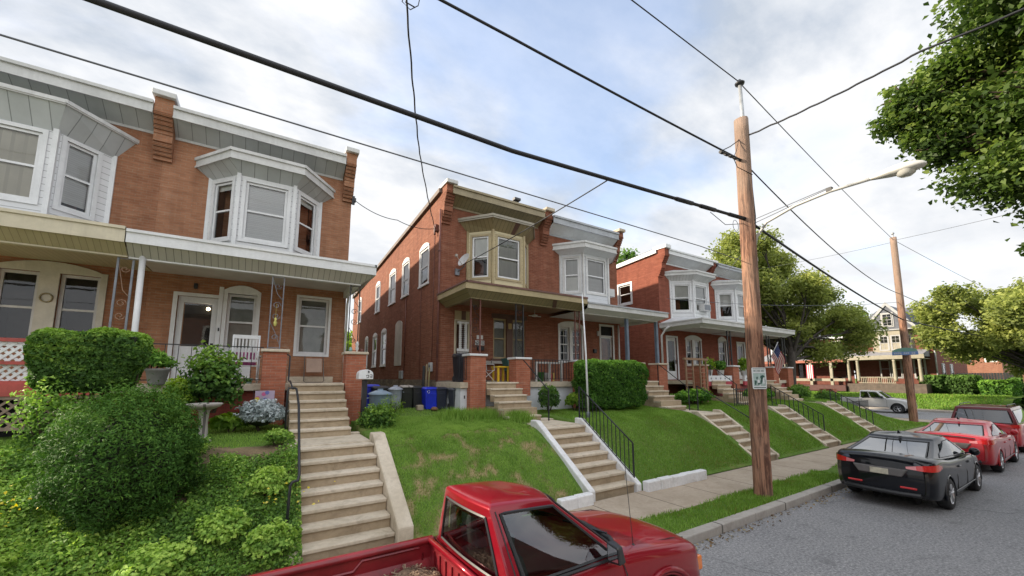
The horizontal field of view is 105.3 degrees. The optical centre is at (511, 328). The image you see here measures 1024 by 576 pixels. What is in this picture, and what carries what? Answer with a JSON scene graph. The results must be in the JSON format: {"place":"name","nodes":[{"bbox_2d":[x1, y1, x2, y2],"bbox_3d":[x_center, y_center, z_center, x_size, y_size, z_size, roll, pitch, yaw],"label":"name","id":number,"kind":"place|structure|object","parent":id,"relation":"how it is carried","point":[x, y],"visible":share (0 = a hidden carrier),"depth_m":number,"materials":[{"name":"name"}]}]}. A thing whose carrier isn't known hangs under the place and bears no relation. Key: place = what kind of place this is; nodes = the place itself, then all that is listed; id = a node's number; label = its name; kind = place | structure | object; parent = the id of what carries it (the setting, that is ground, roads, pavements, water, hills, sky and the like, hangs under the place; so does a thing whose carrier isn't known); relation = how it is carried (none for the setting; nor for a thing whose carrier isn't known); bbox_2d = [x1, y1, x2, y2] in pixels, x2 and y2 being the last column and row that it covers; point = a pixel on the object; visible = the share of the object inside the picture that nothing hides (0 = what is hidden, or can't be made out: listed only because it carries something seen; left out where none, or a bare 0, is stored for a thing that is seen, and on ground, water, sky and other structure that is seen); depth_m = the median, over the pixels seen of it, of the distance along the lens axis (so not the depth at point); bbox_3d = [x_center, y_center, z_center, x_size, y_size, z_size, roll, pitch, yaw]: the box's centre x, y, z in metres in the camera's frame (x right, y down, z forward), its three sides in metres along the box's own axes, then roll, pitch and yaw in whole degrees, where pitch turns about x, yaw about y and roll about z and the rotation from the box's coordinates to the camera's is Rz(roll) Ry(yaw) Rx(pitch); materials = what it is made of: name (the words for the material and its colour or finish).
{"place":"outdoors","nodes":[
{"label":"outdoors","id":0,"kind":"place"},
{"bbox_2d":[0,397,929,575],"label":"lawn","id":1,"kind":"structure","parent":0,"point":[254,449],"depth_m":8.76,"materials":[{"name":"plant"}]},
{"bbox_2d":[0,363,96,460],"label":"leggy shrub","id":2,"kind":"object","parent":1,"relation":"on","point":[34,417],"visible":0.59,"depth_m":5.91,"materials":[{"name":"green plant"}]},
{"bbox_2d":[21,326,154,431],"bbox_3d":[-6.970,0.820,6.460,1.533,1.737,0.897,4,-8,-32],"label":"tall hedge","id":3,"kind":"object","parent":1,"relation":"on","point":[103,357],"visible":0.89,"depth_m":6.24,"materials":[{"name":"green plant"}]},
{"bbox_2d":[0,56,211,436],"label":"brick house","id":4,"kind":"structure","parent":1,"relation":"on","point":[81,161],"depth_m":9.01,"materials":[{"name":"brown brick"}]},
{"bbox_2d":[0,268,39,345],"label":"window","id":5,"kind":"structure","parent":4,"relation":"in","point":[18,288],"depth_m":8.94,"materials":[{"name":"white paint"}]},
{"bbox_2d":[0,82,139,222],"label":"bay window","id":6,"kind":"structure","parent":4,"relation":"in","point":[55,153],"depth_m":8.73,"materials":[{"name":"white"}]},
{"bbox_2d":[54,274,100,331],"bbox_3d":[-10.432,-0.384,9.457,0.740,1.730,0.625,4,-8,-32],"label":"window","id":7,"kind":"structure","parent":4,"relation":"in","point":[78,295],"depth_m":9.43,"materials":[{"name":"white paint"}]},
{"bbox_2d":[19,373,221,539],"bbox_3d":[-5.419,1.818,5.570,2.083,2.356,2.032,4,-8,-32],"label":"round shrub","id":8,"kind":"object","parent":1,"relation":"on","point":[131,457],"visible":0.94,"depth_m":5.08,"materials":[{"name":"green plant"}]},
{"bbox_2d":[105,536,196,575],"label":"weed clump","id":9,"kind":"object","parent":1,"relation":"on","point":[154,559],"visible":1,"depth_m":4.74,"materials":[{"name":"green plant"}]},
{"bbox_2d":[0,435,302,575],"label":"ground cover","id":10,"kind":"object","parent":1,"relation":"on","point":[56,538],"visible":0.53,"depth_m":5.21,"materials":[{"name":"green plant"}]},
{"bbox_2d":[157,375,196,412],"bbox_3d":[-6.627,1.369,7.768,0.616,0.919,0.557,4,-8,-32],"label":"lime bush","id":11,"kind":"object","parent":1,"relation":"on","point":[172,382],"visible":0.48,"depth_m":7.70,"materials":[{"name":"green plant"}]},
{"bbox_2d":[186,402,222,440],"bbox_3d":[-5.898,1.826,7.462,0.580,0.790,0.574,4,-8,-32],"label":"bird bath","id":12,"kind":"object","parent":1,"relation":"on","point":[208,407],"visible":0.71,"depth_m":7.41,"materials":[{"name":"grey stone"}]},
{"bbox_2d":[176,340,251,412],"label":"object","id":13,"kind":"object","parent":1,"relation":"on","point":[203,384],"visible":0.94,"depth_m":8.09,"materials":[{"name":"green plant"}]},
{"bbox_2d":[193,504,251,544],"bbox_3d":[-4.017,2.766,5.429,0.698,0.622,0.628,4,-8,-32],"label":"weed clump","id":14,"kind":"object","parent":1,"relation":"on","point":[228,525],"visible":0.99,"depth_m":5.33,"materials":[{"name":"green plant"}]},
{"bbox_2d":[208,412,249,432],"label":"hosta","id":15,"kind":"object","parent":1,"relation":"on","point":[227,420],"visible":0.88,"depth_m":8.03,"materials":[{"name":"green plant"}]},
{"bbox_2d":[109,105,377,427],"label":"brick house","id":16,"kind":"structure","parent":1,"relation":"on","point":[252,227],"depth_m":10.70,"materials":[{"name":"brown brick"}]},
{"bbox_2d":[144,368,170,384],"bbox_3d":[-7.508,1.012,8.270,0.440,0.335,0.433,4,-8,-32],"label":"urn","id":17,"kind":"object","parent":16,"relation":"on","point":[157,374],"visible":0.91,"depth_m":8.14,"materials":[{"name":"concrete"}]},
{"bbox_2d":[146,348,179,368],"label":"fern","id":18,"kind":"object","parent":17,"relation":"in","point":[159,359],"visible":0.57,"depth_m":8.22,"materials":[{"name":"green plant"}]},
{"bbox_2d":[166,291,222,382],"bbox_3d":[-8.458,0.248,10.436,1.040,2.380,0.250,4,-8,-32],"label":"door","id":19,"kind":"structure","parent":16,"relation":"in","point":[199,324],"depth_m":10.50,"materials":[{"name":"white paint"}]},
{"bbox_2d":[218,286,260,352],"bbox_3d":[-7.721,-0.247,11.153,0.920,1.880,0.615,4,-8,-32],"label":"window","id":20,"kind":"structure","parent":16,"relation":"in","point":[242,310],"depth_m":11.02,"materials":[{"name":"grey glass"}]},
{"bbox_2d":[232,334,260,382],"bbox_3d":[-6.574,0.762,9.644,0.640,1.167,0.870,4,-8,-32],"label":"rocking chair","id":21,"kind":"object","parent":16,"relation":"on","point":[249,337],"visible":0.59,"depth_m":9.51,"materials":[{"name":"white paint"}]},
{"bbox_2d":[194,146,335,255],"bbox_3d":[-6.954,-3.380,11.122,3.582,2.970,1.388,4,-8,-32],"label":"bay window","id":22,"kind":"structure","parent":16,"relation":"in","point":[268,193],"depth_m":10.84,"materials":[{"name":"white"}]},
{"bbox_2d":[293,295,331,356],"bbox_3d":[-6.196,-0.047,12.111,0.960,1.840,0.588,4,-8,-32],"label":"window","id":23,"kind":"structure","parent":16,"relation":"in","point":[312,319],"depth_m":11.98,"materials":[{"name":"white paint"}]},
{"bbox_2d":[303,356,323,382],"bbox_3d":[-5.771,1.182,11.390,0.548,0.768,0.395,4,-8,-32],"label":"folding chair","id":24,"kind":"object","parent":16,"relation":"on","point":[313,365],"visible":1,"depth_m":11.41,"materials":[{"name":"beige fabric"}]},
{"bbox_2d":[232,398,288,431],"bbox_3d":[-5.390,1.860,8.431,0.970,0.714,0.905,0,-7,0],"label":"dusty miller","id":25,"kind":"object","parent":1,"relation":"on","point":[261,412],"visible":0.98,"depth_m":8.24,"materials":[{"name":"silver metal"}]},
{"bbox_2d":[243,464,296,497],"bbox_3d":[-3.827,2.480,6.254,0.670,0.599,0.544,1,-7,-6],"label":"weed clump","id":26,"kind":"object","parent":1,"relation":"on","point":[275,479],"visible":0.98,"depth_m":6.14,"materials":[{"name":"green plant"}]},
{"bbox_2d":[238,516,302,559],"bbox_3d":[-3.386,2.985,5.514,0.692,0.630,0.622,0,-7,-1],"label":"weed clump","id":27,"kind":"object","parent":1,"relation":"on","point":[268,538],"visible":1,"depth_m":5.39,"materials":[{"name":"green plant"}]},
{"bbox_2d":[260,427,294,445],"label":"step weeds","id":28,"kind":"object","parent":1,"relation":"on","point":[275,434],"visible":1,"depth_m":7.29,"materials":[{"name":"green plant"}]},
{"bbox_2d":[284,354,300,522],"bbox_3d":[-4.333,1.931,7.677,0.204,3.075,3.999,4,-8,-31],"label":"pipe rail","id":29,"kind":"object","parent":1,"relation":"on","point":[299,460],"visible":0.91,"depth_m":6.75,"materials":[{"name":"black metal"}]},
{"bbox_2d":[287,383,350,438],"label":"porch steps","id":30,"kind":"structure","parent":1,"relation":"on","point":[323,411],"depth_m":9.03,"materials":[{"name":"concrete"}]},
{"bbox_2d":[287,431,413,564],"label":"garden stairs","id":31,"kind":"structure","parent":1,"relation":"on","point":[361,504],"depth_m":6.67,"materials":[{"name":"concrete"}]},
{"bbox_2d":[356,369,372,424],"bbox_3d":[-3.691,1.722,9.731,0.340,1.400,0.380,4,-8,-32],"label":"mailbox","id":32,"kind":"object","parent":1,"relation":"on","point":[364,375],"visible":0.88,"depth_m":9.67,"materials":[{"name":"white plastic"}]},
{"bbox_2d":[356,401,396,428],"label":"bush","id":33,"kind":"object","parent":1,"relation":"on","point":[374,416],"visible":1,"depth_m":9.34,"materials":[{"name":"green plant"}]},
{"bbox_2d":[367,389,391,413],"bbox_3d":[-3.561,2.025,10.526,0.681,0.806,0.632,4,-8,-32],"label":"trash can","id":34,"kind":"object","parent":1,"relation":"on","point":[376,397],"visible":0.61,"depth_m":10.32,"materials":[{"name":"plastic"}]},
{"bbox_2d":[421,387,436,408],"bbox_3d":[-2.685,2.248,12.729,0.500,0.699,0.554,4,-8,-32],"label":"recycling bin","id":35,"kind":"object","parent":1,"relation":"on","point":[429,397],"visible":0.84,"depth_m":12.53,"materials":[{"name":"plastic"}]},
{"bbox_2d":[429,407,487,423],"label":"tall grass","id":36,"kind":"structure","parent":1,"relation":"on","point":[448,414],"depth_m":10.77,"materials":[{"name":"green plant"}]},
{"bbox_2d":[352,178,587,409],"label":"brick house","id":37,"kind":"structure","parent":1,"relation":"on","point":[418,297],"depth_m":15.09,"materials":[{"name":"brick"}]},
{"bbox_2d":[394,321,401,365],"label":"boarded window","id":38,"kind":"structure","parent":37,"relation":"in","point":[398,327],"depth_m":18.18,"materials":[{"name":"grey wood"}]},
{"bbox_2d":[400,257,409,298],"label":"window","id":39,"kind":"structure","parent":37,"relation":"in","point":[406,263],"depth_m":18.23,"materials":[{"name":"white paint"}]},
{"bbox_2d":[406,0,435,230],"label":"overhead wire","id":40,"kind":"object","parent":37,"relation":"attached to","point":[414,99],"visible":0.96,"depth_m":6.80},
{"bbox_2d":[418,243,429,288],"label":"window","id":41,"kind":"structure","parent":37,"relation":"in","point":[424,253],"depth_m":16.17,"materials":[{"name":"white paint"}]},
{"bbox_2d":[452,353,463,381],"bbox_3d":[-1.694,1.301,13.058,0.504,0.949,0.554,4,-8,-32],"label":"porch bin","id":42,"kind":"object","parent":37,"relation":"on","point":[455,377],"visible":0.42,"depth_m":12.86,"materials":[{"name":"plastic"}]},
{"bbox_2d":[454,319,471,353],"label":"window","id":43,"kind":"structure","parent":37,"relation":"in","point":[461,331],"depth_m":14.59,"materials":[{"name":"beige paint"}]},
{"bbox_2d":[458,213,534,288],"bbox_3d":[-0.275,-2.916,15.315,3.622,2.890,1.357,4,-8,-32],"label":"bay window","id":44,"kind":"structure","parent":37,"relation":"in","point":[507,264],"depth_m":14.99,"materials":[{"name":"beige"}]},
{"bbox_2d":[493,318,505,358],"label":"window","id":45,"kind":"structure","parent":37,"relation":"in","point":[499,325],"depth_m":15.49,"materials":[{"name":"beige paint"}]},
{"bbox_2d":[513,320,524,356],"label":"window","id":46,"kind":"structure","parent":37,"relation":"in","point":[519,353],"depth_m":15.97,"materials":[{"name":"grey glass"}]},
{"bbox_2d":[486,382,541,419],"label":"porch steps","id":47,"kind":"structure","parent":1,"relation":"on","point":[505,396],"depth_m":12.12,"materials":[{"name":"concrete"}]},
{"bbox_2d":[499,408,537,423],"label":"tall grass","id":48,"kind":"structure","parent":1,"relation":"on","point":[522,416],"depth_m":11.13,"materials":[{"name":"green plant"}]},
{"bbox_2d":[537,383,560,410],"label":"topiary bush","id":49,"kind":"object","parent":1,"relation":"on","point":[543,397],"visible":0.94,"depth_m":12.83,"materials":[{"name":"green plant"}]},
{"bbox_2d":[455,215,668,398],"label":"brick house","id":50,"kind":"structure","parent":1,"relation":"on","point":[579,258],"depth_m":17.31,"materials":[{"name":"brick"}]},
{"bbox_2d":[560,327,568,362],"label":"window","id":51,"kind":"structure","parent":50,"relation":"in","point":[564,332],"depth_m":17.35,"materials":[{"name":"white paint"}]},
{"bbox_2d":[552,240,617,304],"bbox_3d":[3.633,-2.506,17.747,3.782,2.780,1.368,4,-8,-32],"label":"bay window","id":52,"kind":"structure","parent":50,"relation":"in","point":[586,263],"depth_m":17.34,"materials":[{"name":"grey"}]},
{"bbox_2d":[599,324,614,359],"bbox_3d":[4.426,1.110,18.495,0.960,2.590,0.250,4,-8,-32],"label":"door","id":53,"kind":"structure","parent":50,"relation":"in","point":[605,332],"depth_m":18.63,"materials":[{"name":"white paint"}]},
{"bbox_2d":[522,417,641,501],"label":"garden stairs","id":54,"kind":"structure","parent":1,"relation":"on","point":[595,466],"depth_m":9.65,"materials":[{"name":"concrete"}]},
{"bbox_2d":[578,386,634,477],"bbox_3d":[2.434,2.708,10.336,0.036,2.313,1.932,4,-8,-32],"label":"iron railing","id":55,"kind":"object","parent":54,"relation":"on","point":[627,437],"visible":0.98,"depth_m":10.23,"materials":[{"name":"black metal"}]},
{"bbox_2d":[571,358,648,410],"bbox_3d":[3.611,2.025,14.236,3.313,1.817,1.127,4,-8,-32],"label":"clipped hedge","id":56,"kind":"object","parent":1,"relation":"on","point":[618,384],"visible":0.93,"depth_m":13.70,"materials":[{"name":"green plant"}]},
{"bbox_2d":[643,381,685,410],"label":"porch steps","id":57,"kind":"structure","parent":1,"relation":"on","point":[659,396],"depth_m":15.61,"materials":[{"name":"concrete"}]},
{"bbox_2d":[616,243,747,395],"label":"brick house","id":58,"kind":"structure","parent":1,"relation":"on","point":[655,278],"depth_m":21.41,"materials":[{"name":"red brick"}]},
{"bbox_2d":[617,281,632,305],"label":"window","id":59,"kind":"structure","parent":58,"relation":"in","point":[624,292],"depth_m":23.05,"materials":[{"name":"white paint"}]},
{"bbox_2d":[666,335,679,379],"bbox_3d":[8.573,1.558,21.068,1.000,2.340,0.250,4,-8,-32],"label":"door","id":60,"kind":"structure","parent":58,"relation":"in","point":[668,340],"depth_m":21.17,"materials":[{"name":"white paint"}]},
{"bbox_2d":[665,269,715,317],"bbox_3d":[10.167,-1.886,21.851,3.802,2.770,1.436,4,-8,-32],"label":"bay window","id":61,"kind":"structure","parent":58,"relation":"in","point":[692,285],"depth_m":21.44,"materials":[{"name":"white wood"}]},
{"bbox_2d":[670,388,715,403],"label":"garden bush","id":62,"kind":"object","parent":1,"relation":"on","point":[682,395],"visible":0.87,"depth_m":16.63,"materials":[{"name":"green plant"}]},
{"bbox_2d":[682,357,707,403],"bbox_3d":[8.324,2.364,17.600,1.800,2.080,0.100,4,-8,-32],"label":"trellis","id":63,"kind":"object","parent":1,"relation":"on","point":[700,368],"visible":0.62,"depth_m":17.58,"materials":[{"name":"brown wood"}]},
{"bbox_2d":[711,380,748,404],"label":"porch steps","id":64,"kind":"structure","parent":1,"relation":"on","point":[723,387],"depth_m":18.56,"materials":[{"name":"concrete"}]},
{"bbox_2d":[682,409,779,467],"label":"garden stairs","id":65,"kind":"structure","parent":1,"relation":"on","point":[722,421],"depth_m":13.69,"materials":[{"name":"concrete"}]},
{"bbox_2d":[671,263,794,391],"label":"brick house","id":66,"kind":"structure","parent":1,"relation":"on","point":[725,288],"depth_m":23.63,"materials":[{"name":"red brick"}]},
{"bbox_2d":[711,280,743,322],"bbox_3d":[13.878,-1.599,24.150,3.852,2.770,1.408,4,-8,-32],"label":"bay window","id":67,"kind":"structure","parent":66,"relation":"in","point":[725,291],"depth_m":23.68,"materials":[{"name":"white"}]},
{"bbox_2d":[766,380,802,400],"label":"porch steps","id":68,"kind":"structure","parent":1,"relation":"on","point":[780,388],"depth_m":21.13,"materials":[{"name":"concrete"}]},
{"bbox_2d":[702,224,888,384],"bbox_3d":[20.059,-0.894,30.494,14.768,13.444,11.736,4,-8,-32],"label":"street tree","id":69,"kind":"object","parent":1,"relation":"on","point":[780,285],"visible":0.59,"depth_m":28.00,"materials":[{"name":"green plant"}]},
{"bbox_2d":[768,404,840,451],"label":"garden stairs","id":70,"kind":"structure","parent":1,"relation":"on","point":[825,438],"depth_m":16.12,"materials":[{"name":"concrete"}]},
{"bbox_2d":[814,401,881,431],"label":"garden stairs","id":71,"kind":"structure","parent":1,"relation":"on","point":[858,420],"depth_m":19.05,"materials":[{"name":"concrete"}]},
{"bbox_2d":[890,232,918,421],"bbox_3d":[23.794,-0.120,23.805,0.419,11.950,0.456,4,-8,-32],"label":"utility pole","id":72,"kind":"object","parent":1,"relation":"on","point":[909,383],"visible":0.95,"depth_m":23.65,"materials":[{"name":"brown wood"}]},
{"bbox_2d":[445,405,513,421],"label":"tall grass","id":73,"kind":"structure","parent":0,"point":[490,413],"depth_m":11.29,"materials":[{"name":"green plant"}]},
{"bbox_2d":[0,0,1023,378],"label":"sky","id":74,"kind":"structure","parent":0,"point":[791,56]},
{"bbox_2d":[639,462,839,533],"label":"verge","id":75,"kind":"structure","parent":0,"point":[832,469],"depth_m":7.92,"materials":[{"name":"green plant"}]},
{"bbox_2d":[734,79,772,496],"bbox_3d":[5.828,-1.270,9.584,0.644,10.700,0.377,4,-8,-32],"label":"utility pole","id":76,"kind":"object","parent":75,"relation":"on","point":[760,445],"visible":0.94,"depth_m":9.37,"materials":[{"name":"brown wood"}]},
{"bbox_2d":[0,34,740,260],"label":"overhead wire","id":77,"kind":"object","parent":76,"relation":"attached to","point":[55,51],"visible":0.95,"depth_m":4.43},
{"bbox_2d":[83,0,745,219],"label":"overhead wire","id":78,"kind":"object","parent":76,"relation":"attached to","point":[117,8],"visible":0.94,"depth_m":4.77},
{"bbox_2d":[438,0,734,156],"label":"overhead wire","id":79,"kind":"object","parent":76,"relation":"attached to","point":[548,57],"visible":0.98,"depth_m":6.84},
{"bbox_2d":[751,368,766,388],"bbox_3d":[5.706,1.144,9.020,0.368,0.490,0.012,1,-7,-10],"label":"pole sign","id":80,"kind":"object","parent":76,"relation":"attached to","point":[759,381],"visible":1,"depth_m":9.02,"materials":[{"name":"white metal"}]},
{"bbox_2d":[756,160,927,240],"bbox_3d":[6.657,-2.400,8.362,0.325,1.120,3.249,4,-8,-28],"label":"street lamp","id":81,"kind":"object","parent":76,"relation":"attached to","point":[905,169],"visible":0.86,"depth_m":7.45,"materials":[{"name":"grey metal"}]},
{"bbox_2d":[756,225,983,336],"bbox_3d":[26.279,-0.612,24.169,50.033,0.683,2.153,5,-8,-33],"label":"overhead wire","id":82,"kind":"object","parent":76,"relation":"attached to","point":[794,252],"visible":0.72,"depth_m":14.27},
{"bbox_2d":[748,8,1023,135],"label":"overhead wire","id":83,"kind":"object","parent":76,"relation":"attached to","point":[942,42],"visible":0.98,"depth_m":7.50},
{"bbox_2d":[569,406,953,518],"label":"sidewalk","id":84,"kind":"structure","parent":0,"point":[645,503],"depth_m":9.45,"materials":[{"name":"concrete"}]},
{"bbox_2d":[557,492,593,510],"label":"wall","id":85,"kind":"structure","parent":84,"relation":"on","point":[580,500],"depth_m":8.04,"materials":[{"name":"stone"}]},
{"bbox_2d":[643,469,706,491],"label":"wall","id":86,"kind":"structure","parent":84,"relation":"on","point":[663,482],"depth_m":9.64,"materials":[{"name":"stone"}]},
{"bbox_2d":[694,449,1023,575],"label":"road","id":87,"kind":"structure","parent":0,"point":[865,532],"depth_m":6.86,"materials":[{"name":"grey asphalt"}]},
{"bbox_2d":[249,469,702,575],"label":"pickup truck","id":88,"kind":"object","parent":87,"relation":"on","point":[500,528],"visible":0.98,"depth_m":3.72,"materials":[{"name":"red paint"}]},
{"bbox_2d":[380,563,440,575],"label":"wood chip heap","id":89,"kind":"object","parent":88,"relation":"on","point":[415,570],"visible":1,"depth_m":3.88,"materials":[{"name":"beige wood"}]},
{"bbox_2d":[836,430,981,508],"bbox_3d":[10.094,3.311,9.865,4.810,1.580,2.070,4,-8,-32],"label":"black sedan","id":90,"kind":"object","parent":87,"relation":"on","point":[942,471],"visible":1,"depth_m":8.78,"materials":[{"name":"paint"}]},
{"bbox_2d":[914,417,1018,471],"bbox_3d":[15.304,3.728,13.163,4.810,1.570,2.070,4,-8,-32],"label":"red sedan","id":91,"kind":"object","parent":87,"relation":"on","point":[996,446],"visible":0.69,"depth_m":12.10,"materials":[{"name":"paint"}]},
{"bbox_2d":[951,402,1023,451],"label":"red suv","id":92,"kind":"object","parent":87,"relation":"on","point":[1007,418],"visible":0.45,"depth_m":15.02,"materials":[{"name":"paint"}]},
{"bbox_2d":[707,379,1023,475],"bbox_3d":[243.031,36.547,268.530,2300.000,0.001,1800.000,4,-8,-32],"label":"ground","id":93,"kind":"structure","parent":0,"point":[1021,405],"depth_m":17.59,"materials":[{"name":"grey concrete"}]},
{"bbox_2d":[676,407,952,544],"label":"kerb","id":94,"kind":"structure","parent":93,"relation":"on","point":[698,534],"depth_m":7.87,"materials":[{"name":"concrete"}]},
{"bbox_2d":[866,0,1023,256],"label":"maple tree","id":95,"kind":"object","parent":93,"relation":"on","point":[937,114],"visible":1,"depth_m":8.18,"materials":[{"name":"green plant"}]},
{"bbox_2d":[906,276,1023,378],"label":"street tree","id":96,"kind":"object","parent":93,"relation":"on","point":[1000,311],"visible":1,"depth_m":33.38,"materials":[{"name":"green plant"}]},
{"bbox_2d":[870,409,951,419],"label":"cross street","id":97,"kind":"structure","parent":0,"point":[921,415],"depth_m":29.89,"materials":[{"name":"grey asphalt"}]},
{"bbox_2d":[840,390,917,413],"bbox_3d":[30.015,6.095,32.918,2.152,1.860,5.580,4,-8,-32],"label":"pickup truck","id":98,"kind":"object","parent":97,"relation":"on","point":[878,398],"visible":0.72,"depth_m":31.78,"materials":[{"name":"silver metal"}]},
{"bbox_2d":[802,390,1023,409],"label":"lawn","id":99,"kind":"structure","parent":0,"point":[1007,401],"depth_m":33.38,"materials":[{"name":"green plant"}]},
{"bbox_2d":[764,336,854,391],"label":"brick house","id":100,"kind":"structure","parent":99,"relation":"on","point":[826,377],"depth_m":46.73,"materials":[{"name":"red brick"}]},
{"bbox_2d":[844,302,967,393],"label":"brick house","id":101,"kind":"structure","parent":99,"relation":"on","point":[880,368],"depth_m":42.20,"materials":[{"name":"stone"}]},
{"bbox_2d":[872,329,914,351],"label":"bay window","id":102,"kind":"structure","parent":101,"relation":"in","point":[891,342],"depth_m":42.26,"materials":[{"name":"beige glass"}]},
{"bbox_2d":[917,374,983,394],"bbox_3d":[44.299,5.759,39.459,3.892,2.390,4.381,4,-8,-32],"label":"round hedge","id":103,"kind":"object","parent":99,"relation":"on","point":[963,384],"visible":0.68,"depth_m":38.31,"materials":[{"name":"green plant"}]},
{"bbox_2d":[967,353,1013,379],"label":"brick house","id":104,"kind":"structure","parent":99,"relation":"on","point":[985,367],"depth_m":58.98,"materials":[{"name":"red brick"}]},
{"bbox_2d":[977,379,1022,402],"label":"round hedge","id":105,"kind":"object","parent":99,"relation":"on","point":[1008,387],"visible":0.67,"depth_m":35.35,"materials":[{"name":"green plant"}]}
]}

